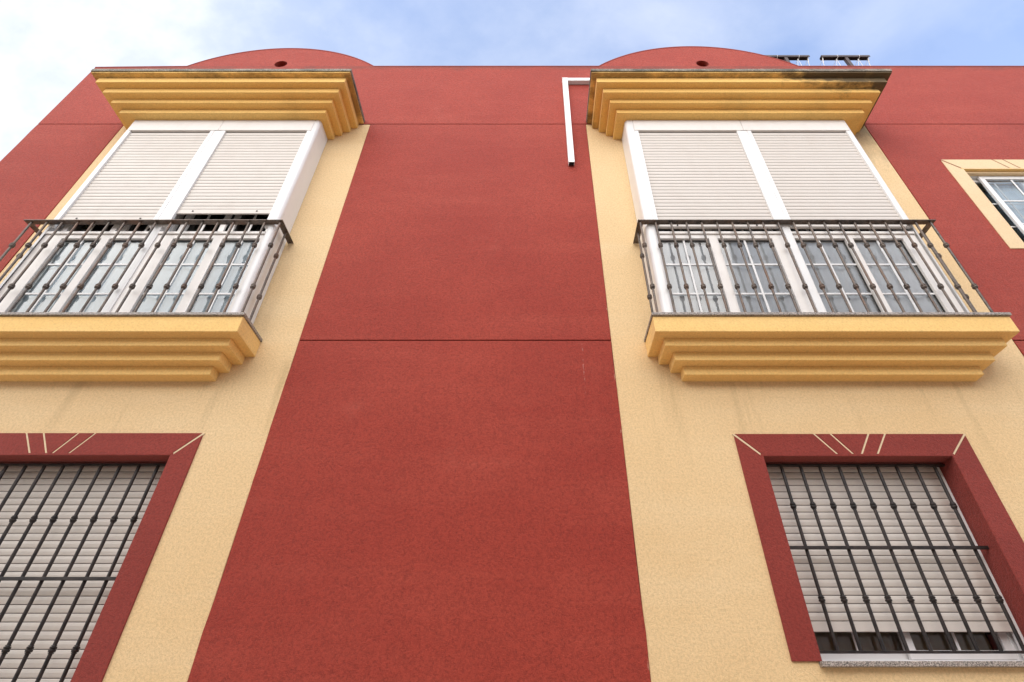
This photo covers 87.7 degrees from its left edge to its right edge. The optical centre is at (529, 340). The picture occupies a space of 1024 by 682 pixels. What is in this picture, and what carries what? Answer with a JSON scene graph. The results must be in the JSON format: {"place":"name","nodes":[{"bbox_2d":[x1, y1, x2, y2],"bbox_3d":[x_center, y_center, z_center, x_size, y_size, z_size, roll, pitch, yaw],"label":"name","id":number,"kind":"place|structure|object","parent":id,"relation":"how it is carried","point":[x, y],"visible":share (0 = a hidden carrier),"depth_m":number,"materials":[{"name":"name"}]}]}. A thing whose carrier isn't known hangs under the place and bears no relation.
{"place":"outdoors","nodes":[
{"label":"outdoors","id":0,"kind":"place"},
{"bbox_2d":[0,0,1023,160],"label":"sky","id":1,"kind":"structure","parent":0,"point":[48,47],"materials":[{"name":"blue"}]},
{"bbox_3d":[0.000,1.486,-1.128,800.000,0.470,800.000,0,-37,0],"label":"ground","id":2,"kind":"structure","parent":0,"visible":0},
{"bbox_2d":[0,46,1023,681],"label":"apartment building","id":3,"kind":"structure","parent":2,"relation":"on","point":[456,398],"depth_m":3.74,"materials":[{"name":"red paint"}]},
{"bbox_2d":[0,463,165,681],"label":"window grille","id":4,"kind":"object","parent":3,"relation":"attached to","point":[63,579],"depth_m":3.20,"materials":[{"name":"black metal"}]},
{"bbox_2d":[0,219,293,320],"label":"balcony railing","id":5,"kind":"object","parent":3,"relation":"on","point":[32,223],"visible":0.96,"depth_m":4.25,"materials":[{"name":"grey metal"}]},
{"bbox_2d":[0,120,327,323],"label":"bay window","id":6,"kind":"structure","parent":3,"relation":"in","point":[157,169],"depth_m":4.67,"materials":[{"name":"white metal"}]},
{"bbox_2d":[562,78,589,165],"bbox_3d":[0.870,-2.441,5.836,0.961,1.690,0.054,0,-37,0],"label":"drainpipe","id":7,"kind":"object","parent":3,"relation":"attached to","point":[566,82],"visible":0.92,"depth_m":5.89,"materials":[{"name":"white plastic"}]},
{"bbox_2d":[766,55,809,65],"bbox_3d":[3.649,-2.277,8.390,0.703,1.973,3.448,0,-37,0],"label":"solar panel","id":8,"kind":"object","parent":3,"relation":"on","point":[787,58],"visible":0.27,"depth_m":7.60,"materials":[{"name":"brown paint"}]},
{"bbox_2d":[622,120,968,311],"bbox_3d":[2.115,-0.393,5.685,2.274,3.100,2.619,0,-37,0],"label":"bay window","id":9,"kind":"structure","parent":3,"relation":"in","point":[677,169],"depth_m":4.62,"materials":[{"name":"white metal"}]},
{"bbox_2d":[633,219,993,312],"bbox_3d":[2.155,-0.516,4.243,2.494,1.058,0.265,0,-37,0],"label":"balcony railing","id":10,"kind":"object","parent":3,"relation":"on","point":[928,223],"visible":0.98,"depth_m":4.24,"materials":[{"name":"grey metal"}]},
{"bbox_2d":[820,55,870,65],"bbox_3d":[4.509,-2.277,8.390,0.703,1.973,3.448,0,-37,0],"label":"solar panel","id":11,"kind":"object","parent":3,"relation":"on","point":[847,59],"visible":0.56,"depth_m":7.60,"materials":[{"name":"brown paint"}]},
{"bbox_2d":[766,464,1023,653],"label":"window grille","id":12,"kind":"object","parent":3,"relation":"attached to","point":[911,548],"depth_m":3.16,"materials":[{"name":"black metal"}]},
{"bbox_2d":[814,467,1023,660],"bbox_3d":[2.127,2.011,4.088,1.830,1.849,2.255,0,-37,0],"label":"window frame","id":13,"kind":"structure","parent":3,"relation":"in","point":[892,641],"depth_m":3.05,"materials":[{"name":"white metal"}]},
{"bbox_2d":[966,172,1023,241],"bbox_3d":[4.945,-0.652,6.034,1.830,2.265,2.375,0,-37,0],"label":"window frame","id":14,"kind":"structure","parent":3,"relation":"in","point":[1008,200],"depth_m":5.32,"materials":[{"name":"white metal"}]}
]}

